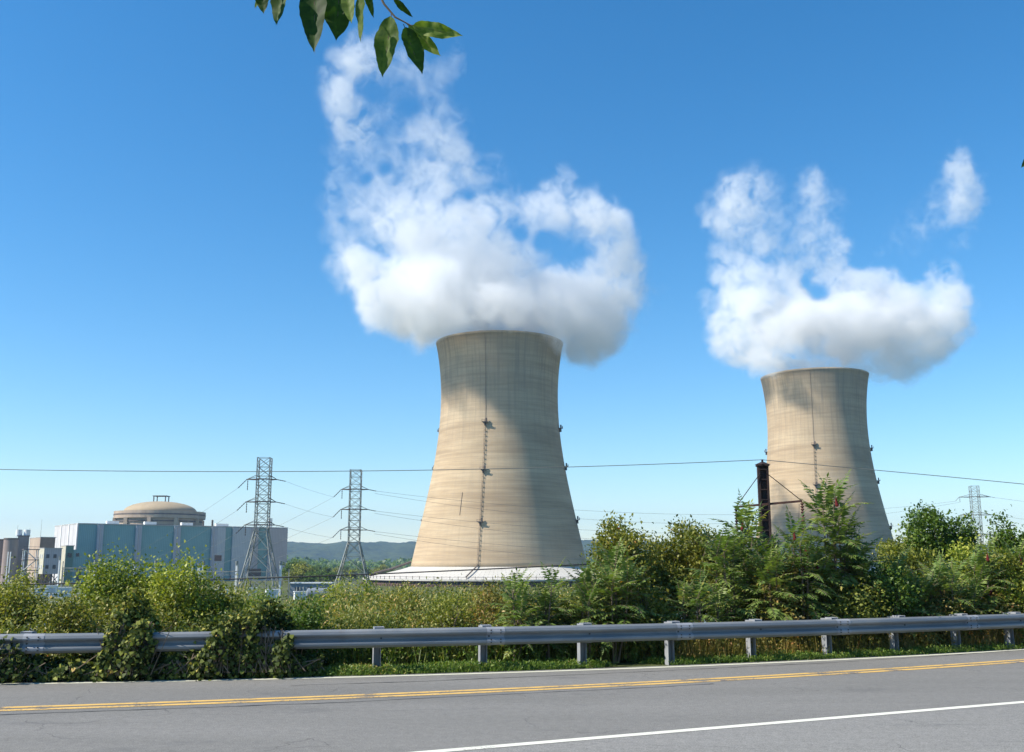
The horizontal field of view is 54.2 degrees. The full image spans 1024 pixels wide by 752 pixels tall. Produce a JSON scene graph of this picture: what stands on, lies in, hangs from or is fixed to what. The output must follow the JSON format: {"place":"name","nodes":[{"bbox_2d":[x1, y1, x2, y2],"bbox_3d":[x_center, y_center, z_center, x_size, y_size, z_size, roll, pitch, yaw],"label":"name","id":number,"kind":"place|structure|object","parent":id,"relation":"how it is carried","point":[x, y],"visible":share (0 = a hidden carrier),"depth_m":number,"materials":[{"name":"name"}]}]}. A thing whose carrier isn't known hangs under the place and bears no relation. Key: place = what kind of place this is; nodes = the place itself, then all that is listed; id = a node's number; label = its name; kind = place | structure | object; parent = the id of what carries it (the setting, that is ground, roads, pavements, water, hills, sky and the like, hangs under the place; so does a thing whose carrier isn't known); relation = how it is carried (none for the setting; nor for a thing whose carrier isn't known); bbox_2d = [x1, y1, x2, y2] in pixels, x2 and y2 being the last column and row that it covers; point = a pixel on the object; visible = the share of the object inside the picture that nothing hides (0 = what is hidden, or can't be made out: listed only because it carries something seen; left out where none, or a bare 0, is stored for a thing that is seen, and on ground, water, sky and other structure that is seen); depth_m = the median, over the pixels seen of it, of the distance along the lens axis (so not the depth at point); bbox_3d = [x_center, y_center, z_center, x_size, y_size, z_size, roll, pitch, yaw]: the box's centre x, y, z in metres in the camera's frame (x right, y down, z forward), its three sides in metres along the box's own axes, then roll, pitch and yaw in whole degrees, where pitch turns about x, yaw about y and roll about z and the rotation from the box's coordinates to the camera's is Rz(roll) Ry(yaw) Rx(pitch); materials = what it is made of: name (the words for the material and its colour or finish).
{"place":"outdoors","nodes":[
{"label":"outdoors","id":0,"kind":"place"},
{"bbox_2d":[112,495,205,525],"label":"reactor building","id":1,"kind":"structure","parent":0,"point":[165,513],"depth_m":600.12,"materials":[{"name":"concrete"}]},
{"bbox_2d":[255,0,462,76],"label":"overhanging branch","id":2,"kind":"object","parent":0,"point":[338,15],"visible":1,"depth_m":2.59,"materials":[{"name":"green plant"}]},
{"bbox_2d":[1,555,747,584],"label":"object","id":3,"kind":"object","parent":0,"point":[359,574],"visible":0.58,"depth_m":34.32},
{"bbox_2d":[1,565,1021,681],"bbox_3d":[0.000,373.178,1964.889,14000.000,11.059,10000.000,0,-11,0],"label":"ground","id":4,"kind":"structure","parent":0,"point":[621,663],"depth_m":353.86,"materials":[{"name":"plant"}]},
{"bbox_2d":[0,538,19,583],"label":"silo","id":5,"kind":"object","parent":4,"relation":"on","point":[10,547],"visible":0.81,"depth_m":435.62,"materials":[{"name":"concrete"}]},
{"bbox_2d":[16,530,30,583],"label":"silo headhouse","id":6,"kind":"structure","parent":4,"relation":"on","point":[24,541],"depth_m":449.46,"materials":[{"name":"concrete"}]},
{"bbox_2d":[0,556,58,633],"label":"bush","id":7,"kind":"object","parent":4,"relation":"on","point":[13,598],"visible":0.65,"depth_m":18.82,"materials":[{"name":"green plant"}]},
{"bbox_2d":[20,549,39,582],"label":"stair tower","id":8,"kind":"structure","parent":4,"relation":"on","point":[24,550],"depth_m":417.48,"materials":[{"name":"metal"}]},
{"bbox_2d":[27,537,55,582],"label":"brown block","id":9,"kind":"structure","parent":4,"relation":"on","point":[41,542],"depth_m":471.84,"materials":[{"name":"concrete"}]},
{"bbox_2d":[37,548,62,584],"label":"raised block","id":10,"kind":"structure","parent":4,"relation":"on","point":[48,559],"depth_m":434.63,"materials":[{"name":"concrete"}]},
{"bbox_2d":[10,588,107,676],"bbox_3d":[-7.898,4.562,17.502,1.920,1.660,1.647,-7,-12,32],"label":"bush","id":11,"kind":"object","parent":4,"relation":"on","point":[54,620],"visible":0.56,"depth_m":17.46,"materials":[{"name":"green plant"}]},
{"bbox_2d":[59,545,86,582],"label":"annex","id":12,"kind":"object","parent":4,"relation":"on","point":[71,558],"visible":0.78,"depth_m":464.58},
{"bbox_2d":[54,539,149,621],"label":"bush","id":13,"kind":"object","parent":4,"relation":"on","point":[106,580],"visible":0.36,"depth_m":19.93,"materials":[{"name":"green plant"}]},
{"bbox_2d":[67,588,171,682],"bbox_3d":[-6.376,4.307,16.618,1.566,1.545,1.089,0,-11,0],"label":"vine heap","id":14,"kind":"object","parent":4,"relation":"on","point":[131,624],"visible":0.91,"depth_m":16.28,"materials":[{"name":"green plant"}]},
{"bbox_2d":[48,577,219,661],"bbox_3d":[-7.077,4.609,18.508,3.601,1.985,3.016,0,-11,0],"label":"bush","id":15,"kind":"object","parent":4,"relation":"on","point":[108,613],"visible":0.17,"depth_m":18.45,"materials":[{"name":"green plant"}]},
{"bbox_2d":[92,547,181,614],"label":"bush","id":16,"kind":"object","parent":4,"relation":"on","point":[145,583],"visible":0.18,"depth_m":20.30,"materials":[{"name":"green plant"}]},
{"bbox_2d":[0,649,330,682],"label":"creeping vine","id":17,"kind":"object","parent":4,"relation":"on","point":[41,669],"visible":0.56,"depth_m":16.42,"materials":[{"name":"green plant"}]},
{"bbox_2d":[52,518,287,580],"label":"turbine hall","id":18,"kind":"structure","parent":4,"relation":"on","point":[91,538],"depth_m":524.01,"materials":[{"name":"blue paint"}]},
{"bbox_2d":[139,534,240,631],"bbox_3d":[-6.317,4.466,19.596,2.348,2.701,1.862,5,-12,-27],"label":"bush","id":19,"kind":"object","parent":4,"relation":"on","point":[176,587],"visible":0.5,"depth_m":19.36,"materials":[{"name":"green plant"}]},
{"bbox_2d":[185,563,252,621],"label":"bush","id":20,"kind":"object","parent":4,"relation":"on","point":[229,601],"visible":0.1,"depth_m":19.90,"materials":[{"name":"green plant"}]},
{"bbox_2d":[175,597,305,680],"bbox_3d":[-4.578,4.480,17.076,2.114,1.376,1.414,2,-11,-12],"label":"vine heap","id":21,"kind":"object","parent":4,"relation":"on","point":[252,622],"visible":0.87,"depth_m":16.65,"materials":[{"name":"green plant"}]},
{"bbox_2d":[235,457,285,594],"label":"transmission tower","id":22,"kind":"structure","parent":4,"relation":"on","point":[268,524],"depth_m":297.44,"materials":[{"name":"metal"}]},
{"bbox_2d":[234,580,289,619],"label":"bush","id":23,"kind":"object","parent":4,"relation":"on","point":[265,596],"visible":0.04,"depth_m":21.49,"materials":[{"name":"green plant"}]},
{"bbox_2d":[243,569,289,597],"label":"switchyard gantry","id":24,"kind":"object","parent":4,"relation":"on","point":[266,580],"visible":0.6,"depth_m":279.24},
{"bbox_2d":[282,558,302,581],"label":"distant tree","id":25,"kind":"object","parent":4,"relation":"on","point":[288,565],"visible":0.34,"depth_m":459.96,"materials":[{"name":"green plant"}]},
{"bbox_2d":[282,566,305,585],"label":"distant tree","id":26,"kind":"object","parent":4,"relation":"on","point":[293,572],"visible":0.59,"depth_m":420.37,"materials":[{"name":"green plant"}]},
{"bbox_2d":[287,557,318,582],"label":"distant tree","id":27,"kind":"object","parent":4,"relation":"on","point":[305,569],"visible":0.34,"depth_m":431.10,"materials":[{"name":"green plant"}]},
{"bbox_2d":[299,572,317,581],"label":"distant tree","id":28,"kind":"object","parent":4,"relation":"on","point":[309,579],"visible":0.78,"depth_m":419.80,"materials":[{"name":"green plant"}]},
{"bbox_2d":[289,582,334,595],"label":"yard shed","id":29,"kind":"structure","parent":4,"relation":"on","point":[305,585],"depth_m":293.76,"materials":[{"name":"blue paint"}]},
{"bbox_2d":[282,586,341,661],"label":"bush","id":30,"kind":"object","parent":4,"relation":"on","point":[307,621],"visible":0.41,"depth_m":18.08,"materials":[{"name":"green plant"}]},
{"bbox_2d":[306,588,331,597],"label":"storage tank","id":31,"kind":"object","parent":4,"relation":"on","point":[309,590],"visible":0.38,"depth_m":282.22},
{"bbox_2d":[2,574,662,673],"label":"weeds","id":32,"kind":"object","parent":4,"relation":"on","point":[351,614],"visible":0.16,"depth_m":19.65,"materials":[{"name":"green plant"}]},
{"bbox_2d":[322,571,343,581],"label":"distant tree","id":33,"kind":"object","parent":4,"relation":"on","point":[331,578],"visible":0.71,"depth_m":460.39,"materials":[{"name":"green plant"}]},
{"bbox_2d":[311,562,363,611],"bbox_3d":[-4.516,6.239,26.275,1.799,2.659,1.658,-7,-13,33],"label":"sapling","id":34,"kind":"object","parent":4,"relation":"on","point":[332,589],"visible":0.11,"depth_m":26.30,"materials":[{"name":"green plant"}]},
{"bbox_2d":[332,469,375,590],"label":"transmission tower","id":35,"kind":"structure","parent":4,"relation":"on","point":[349,536],"depth_m":341.67,"materials":[{"name":"metal"}]},
{"bbox_2d":[349,570,389,605],"bbox_3d":[-4.004,6.463,26.826,1.826,2.481,1.516,0,-11,0],"label":"sapling","id":36,"kind":"object","parent":4,"relation":"on","point":[367,588],"visible":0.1,"depth_m":26.85,"materials":[{"name":"green plant"}]},
{"bbox_2d":[27,555,735,569],"bbox_3d":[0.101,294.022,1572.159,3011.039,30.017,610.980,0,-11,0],"label":"wood","id":37,"kind":"object","parent":4,"relation":"on","point":[333,563],"visible":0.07,"depth_m":1415.55,"materials":[{"name":"green plant"}]},
{"bbox_2d":[377,581,442,661],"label":"bush","id":38,"kind":"object","parent":4,"relation":"on","point":[405,593],"visible":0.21,"depth_m":21.31,"materials":[{"name":"green plant"}]},
{"bbox_2d":[420,573,482,661],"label":"bush","id":39,"kind":"object","parent":4,"relation":"on","point":[449,611],"visible":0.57,"depth_m":19.38,"materials":[{"name":"green plant"}]},
{"bbox_2d":[362,330,599,586],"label":"cooling tower","id":40,"kind":"structure","parent":4,"relation":"on","point":[499,398],"depth_m":445.41,"materials":[{"name":"concrete"},{"name":"steel"}]},
{"bbox_2d":[461,580,512,656],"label":"bush","id":41,"kind":"object","parent":4,"relation":"on","point":[485,592],"visible":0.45,"depth_m":20.32,"materials":[{"name":"green plant"}]},
{"bbox_2d":[6,621,1016,666],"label":"undergrowth","id":42,"kind":"object","parent":4,"relation":"on","point":[636,655],"visible":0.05,"depth_m":18.85,"materials":[{"name":"green plant"}]},
{"bbox_2d":[0,612,1023,681],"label":"guardrail","id":43,"kind":"object","parent":4,"relation":"on","point":[375,638],"visible":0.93,"depth_m":18.28,"materials":[{"name":"metal"}]},
{"bbox_2d":[0,635,36,682],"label":"vine sprig","id":44,"kind":"object","parent":43,"relation":"attached to","point":[10,670],"visible":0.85,"depth_m":15.90,"materials":[{"name":"green plant"}]},
{"bbox_2d":[485,563,543,660],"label":"sumac","id":45,"kind":"object","parent":4,"relation":"on","point":[518,603],"visible":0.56,"depth_m":19.32,"materials":[{"name":"green plant"}]},
{"bbox_2d":[518,558,577,659],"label":"sumac","id":46,"kind":"object","parent":4,"relation":"on","point":[546,600],"visible":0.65,"depth_m":19.58,"materials":[{"name":"green plant"}]},
{"bbox_2d":[509,577,610,659],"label":"bush","id":47,"kind":"object","parent":4,"relation":"on","point":[567,613],"visible":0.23,"depth_m":20.08,"materials":[{"name":"green plant"}]},
{"bbox_2d":[555,555,617,660],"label":"sumac","id":48,"kind":"object","parent":4,"relation":"on","point":[585,579],"visible":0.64,"depth_m":19.69,"materials":[{"name":"green plant"}]},
{"bbox_2d":[572,532,667,662],"bbox_3d":[2.039,4.460,20.048,1.864,2.701,2.026,4,-11,-18],"label":"sumac","id":49,"kind":"object","parent":4,"relation":"on","point":[615,575],"visible":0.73,"depth_m":19.76,"materials":[{"name":"green plant"}]},
{"bbox_2d":[577,510,678,598],"bbox_3d":[2.589,4.861,23.420,2.167,3.528,2.456,8,-13,-38],"label":"bush","id":50,"kind":"object","parent":4,"relation":"on","point":[615,533],"visible":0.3,"depth_m":23.30,"materials":[{"name":"green plant"}]},
{"bbox_2d":[237,642,1023,677],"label":"grass","id":51,"kind":"structure","parent":4,"relation":"on","point":[447,666],"depth_m":18.78,"materials":[{"name":"green plant"}]},
{"bbox_2d":[590,561,691,660],"bbox_3d":[2.705,4.845,20.366,2.403,2.174,2.455,0,-11,0],"label":"bush","id":52,"kind":"object","parent":4,"relation":"on","point":[652,604],"visible":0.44,"depth_m":20.15,"materials":[{"name":"green plant"}]},
{"bbox_2d":[640,530,704,622],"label":"bush","id":53,"kind":"object","parent":4,"relation":"on","point":[667,582],"visible":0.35,"depth_m":24.19,"materials":[{"name":"green plant"}]},
{"bbox_2d":[652,514,713,620],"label":"bush","id":54,"kind":"object","parent":4,"relation":"on","point":[680,527],"visible":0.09,"depth_m":25.70,"materials":[{"name":"green plant"}]},
{"bbox_2d":[666,521,738,639],"bbox_3d":[4.725,5.203,24.439,2.460,3.277,2.581,0,-11,0],"label":"bush","id":55,"kind":"object","parent":4,"relation":"on","point":[696,555],"visible":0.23,"depth_m":24.45,"materials":[{"name":"green plant"}]},
{"bbox_2d":[662,565,748,646],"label":"sumac","id":56,"kind":"object","parent":4,"relation":"on","point":[698,595],"visible":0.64,"depth_m":20.62,"materials":[{"name":"green plant"}]},
{"bbox_2d":[681,522,763,654],"bbox_3d":[4.581,4.610,21.561,1.921,2.981,2.020,0,-11,0],"label":"sumac","id":57,"kind":"object","parent":4,"relation":"on","point":[728,552],"visible":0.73,"depth_m":21.59,"materials":[{"name":"green plant"}]},
{"bbox_2d":[709,551,782,621],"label":"bush","id":58,"kind":"object","parent":4,"relation":"on","point":[734,587],"visible":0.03,"depth_m":23.20,"materials":[{"name":"green plant"}]},
{"bbox_2d":[705,488,791,621],"bbox_3d":[5.460,4.408,22.573,2.109,3.784,2.332,8,-13,-36],"label":"sumac","id":59,"kind":"object","parent":4,"relation":"on","point":[750,541],"visible":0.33,"depth_m":22.58,"materials":[{"name":"green plant"}]},
{"bbox_2d":[734,459,804,543],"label":"catenary column","id":60,"kind":"structure","parent":4,"relation":"on","point":[763,475],"depth_m":31.68,"materials":[{"name":"metal"}]},
{"bbox_2d":[0,459,760,471],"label":"overhead wire","id":61,"kind":"object","parent":60,"relation":"attached to","point":[372,470],"visible":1,"depth_m":31.98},
{"bbox_2d":[766,460,1020,483],"bbox_3d":[14.346,3.257,31.067,12.795,1.508,0.052,-1,-11,8],"label":"overhead wire","id":62,"kind":"object","parent":60,"relation":"attached to","point":[891,471],"visible":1,"depth_m":31.46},
{"bbox_2d":[734,539,807,651],"bbox_3d":[5.484,4.717,21.181,1.518,2.599,1.716,10,-14,-42],"label":"sumac","id":63,"kind":"object","parent":4,"relation":"on","point":[771,566],"visible":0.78,"depth_m":21.08,"materials":[{"name":"green plant"}]},
{"bbox_2d":[736,546,823,651],"bbox_3d":[5.927,4.889,21.547,2.204,2.510,2.358,0,-11,0],"label":"bush","id":64,"kind":"object","parent":4,"relation":"on","point":[784,601],"visible":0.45,"depth_m":21.22,"materials":[{"name":"green plant"}]},
{"bbox_2d":[759,506,845,642],"bbox_3d":[6.214,4.423,21.546,1.812,3.316,1.894,0,-11,0],"label":"sumac","id":65,"kind":"object","parent":4,"relation":"on","point":[802,560],"visible":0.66,"depth_m":21.40,"materials":[{"name":"green plant"}]},
{"bbox_2d":[785,535,853,645],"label":"sumac","id":66,"kind":"object","parent":4,"relation":"on","point":[819,567],"visible":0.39,"depth_m":21.57,"materials":[{"name":"green plant"}]},
{"bbox_2d":[754,367,892,575],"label":"cooling tower","id":67,"kind":"structure","parent":4,"relation":"on","point":[817,415],"depth_m":536.91,"materials":[{"name":"concrete"},{"name":"metal"}]},
{"bbox_2d":[795,470,882,642],"bbox_3d":[7.160,4.111,22.146,2.003,4.144,2.045,0,-11,0],"label":"sumac","id":68,"kind":"object","parent":4,"relation":"on","point":[829,502],"visible":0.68,"depth_m":22.15,"materials":[{"name":"green plant"}]},
{"bbox_2d":[661,620,1023,658],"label":"dry weeds","id":69,"kind":"object","parent":4,"relation":"on","point":[739,645],"visible":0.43,"depth_m":20.84,"materials":[{"name":"green plant"}]},
{"bbox_2d":[793,565,892,650],"bbox_3d":[7.211,5.016,22.026,2.567,2.430,2.594,0,-11,0],"label":"bush","id":70,"kind":"object","parent":4,"relation":"on","point":[846,613],"visible":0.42,"depth_m":21.41,"materials":[{"name":"green plant"}]},
{"bbox_2d":[809,500,888,638],"bbox_3d":[7.301,4.479,22.151,1.902,3.421,1.846,0,-11,0],"label":"sumac","id":71,"kind":"object","parent":4,"relation":"on","point":[839,531],"visible":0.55,"depth_m":22.03,"materials":[{"name":"green plant"}]},
{"bbox_2d":[834,528,899,643],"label":"sumac","id":72,"kind":"object","parent":4,"relation":"on","point":[863,550],"visible":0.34,"depth_m":22.11,"materials":[{"name":"green plant"}]},
{"bbox_2d":[840,553,931,643],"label":"bush","id":73,"kind":"object","parent":4,"relation":"on","point":[899,601],"visible":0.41,"depth_m":21.89,"materials":[{"name":"green plant"}]},
{"bbox_2d":[870,535,915,566],"bbox_3d":[11.310,6.282,29.327,1.542,3.245,1.632,5,-12,-26],"label":"tree","id":74,"kind":"object","parent":4,"relation":"on","point":[891,543],"visible":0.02,"depth_m":29.50,"materials":[{"name":"green plant"}]},
{"bbox_2d":[872,535,948,590],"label":"bush","id":75,"kind":"object","parent":4,"relation":"on","point":[912,564],"visible":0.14,"depth_m":25.27,"materials":[{"name":"green plant"}]},
{"bbox_2d":[880,544,950,645],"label":"sumac","id":76,"kind":"object","parent":4,"relation":"on","point":[900,562],"visible":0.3,"depth_m":22.33,"materials":[{"name":"green plant"}]},
{"bbox_2d":[889,499,969,570],"bbox_3d":[12.676,5.943,30.514,2.939,4.358,2.588,10,-14,-42],"label":"tree","id":77,"kind":"object","parent":4,"relation":"on","point":[918,523],"visible":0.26,"depth_m":30.03,"materials":[{"name":"green plant"}]},
{"bbox_2d":[905,561,960,639],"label":"sumac","id":78,"kind":"object","parent":4,"relation":"on","point":[930,601],"visible":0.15,"depth_m":22.70,"materials":[{"name":"green plant"}]},
{"bbox_2d":[906,550,980,645],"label":"sumac","id":79,"kind":"object","parent":4,"relation":"on","point":[939,571],"visible":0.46,"depth_m":22.80,"materials":[{"name":"green plant"}]},
{"bbox_2d":[901,573,995,645],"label":"bush","id":80,"kind":"object","parent":4,"relation":"on","point":[949,609],"visible":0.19,"depth_m":22.59,"materials":[{"name":"green plant"}]},
{"bbox_2d":[935,509,973,559],"bbox_3d":[13.603,6.055,30.420,1.716,4.026,1.832,0,-11,0],"label":"tree","id":81,"kind":"object","parent":4,"relation":"on","point":[957,522],"visible":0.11,"depth_m":30.52,"materials":[{"name":"green plant"}]},
{"bbox_2d":[931,531,1011,592],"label":"bush","id":82,"kind":"object","parent":4,"relation":"on","point":[958,554],"visible":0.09,"depth_m":25.41,"materials":[{"name":"green plant"}]},
{"bbox_2d":[957,509,985,557],"bbox_3d":[14.151,6.154,30.926,1.580,4.029,1.349,8,-13,-38],"label":"tree","id":83,"kind":"object","parent":4,"relation":"on","point":[970,529],"visible":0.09,"depth_m":30.97,"materials":[{"name":"green plant"}]},
{"bbox_2d":[936,574,1012,645],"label":"sumac","id":84,"kind":"object","parent":4,"relation":"on","point":[978,587],"visible":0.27,"depth_m":23.01,"materials":[{"name":"green plant"}]},
{"bbox_2d":[958,486,994,552],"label":"transmission tower","id":85,"kind":"structure","parent":4,"relation":"on","point":[977,498],"depth_m":446.20,"materials":[{"name":"metal"}]},
{"bbox_2d":[379,491,953,514],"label":"power line","id":86,"kind":"object","parent":85,"relation":"hanging from","point":[625,512],"visible":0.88,"depth_m":377.03,"materials":[{"name":"grey metal"}]},
{"bbox_2d":[942,528,1019,634],"bbox_3d":[11.134,5.021,23.742,1.777,2.939,1.702,0,-11,0],"label":"sumac","id":87,"kind":"object","parent":4,"relation":"on","point":[983,568],"visible":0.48,"depth_m":23.72,"materials":[{"name":"green plant"}]},
{"bbox_2d":[958,550,1023,645],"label":"bush","id":88,"kind":"object","parent":4,"relation":"on","point":[1019,593],"visible":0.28,"depth_m":23.60,"materials":[{"name":"green plant"}]},
{"bbox_2d":[959,543,1023,641],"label":"bush","id":89,"kind":"object","parent":4,"relation":"on","point":[1002,565],"visible":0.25,"depth_m":24.09,"materials":[{"name":"green plant"}]},
{"bbox_2d":[967,581,1023,643],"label":"bush","id":90,"kind":"object","parent":4,"relation":"on","point":[1003,607],"visible":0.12,"depth_m":23.26,"materials":[{"name":"green plant"}]},
{"bbox_2d":[980,505,1022,566],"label":"tree","id":91,"kind":"object","parent":4,"relation":"on","point":[1003,534],"visible":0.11,"depth_m":30.48,"materials":[{"name":"green plant"}]},
{"bbox_2d":[990,573,1023,645],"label":"sumac","id":92,"kind":"object","parent":4,"relation":"on","point":[1016,602],"visible":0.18,"depth_m":23.45,"materials":[{"name":"green plant"}]},
{"bbox_2d":[1000,539,1023,586],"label":"sumac","id":93,"kind":"object","parent":4,"relation":"on","point":[1020,553],"visible":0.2,"depth_m":24.21,"materials":[{"name":"green plant"}]},
{"bbox_2d":[1002,524,1023,556],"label":"tree","id":94,"kind":"object","parent":4,"relation":"on","point":[1020,537],"visible":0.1,"depth_m":30.01,"materials":[{"name":"green plant"}]},
{"bbox_2d":[0,648,1023,751],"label":"road","id":95,"kind":"structure","parent":0,"point":[418,723],"depth_m":13.57,"materials":[{"name":"asphalt"}]},
{"bbox_2d":[0,684,698,714],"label":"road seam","id":96,"kind":"object","parent":95,"relation":"on","point":[329,702],"visible":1,"depth_m":13.63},
{"bbox_2d":[0,661,1023,710],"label":"yellow line","id":97,"kind":"object","parent":95,"relation":"on","point":[488,691],"visible":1,"depth_m":14.79,"materials":[{"name":"paint"}]},
{"bbox_2d":[0,659,1023,707],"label":"yellow line","id":98,"kind":"object","parent":95,"relation":"on","point":[489,689],"visible":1,"depth_m":15.13,"materials":[{"name":"paint"}]},
{"bbox_2d":[0,649,1023,684],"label":"road edge line","id":99,"kind":"object","parent":95,"relation":"on","point":[498,672],"visible":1,"depth_m":17.46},
{"bbox_2d":[314,650,1015,684],"bbox_3d":[6.058,5.575,19.601,20.667,0.001,0.844,5,-12,-25],"label":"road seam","id":100,"kind":"object","parent":95,"relation":"on","point":[665,670],"visible":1,"depth_m":17.69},
{"bbox_2d":[415,701,1023,751],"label":"road edge line","id":101,"kind":"object","parent":95,"relation":"on","point":[661,732],"visible":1,"depth_m":11.56,"materials":[{"name":"white paint"}]},
{"bbox_2d":[0,0,1023,544],"label":"sky","id":102,"kind":"structure","parent":0,"point":[227,241],"materials":[{"name":"blue"}]},
{"bbox_2d":[27,540,1021,563],"bbox_3d":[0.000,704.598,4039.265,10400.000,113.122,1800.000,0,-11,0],"label":"hills","id":103,"kind":"structure","parent":0,"point":[380,551],"depth_m":3454.22,"materials":[{"name":"plant"}]},
{"bbox_2d":[450,703,1023,751],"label":"shoulder","id":104,"kind":"object","parent":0,"point":[997,728],"visible":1,"depth_m":10.99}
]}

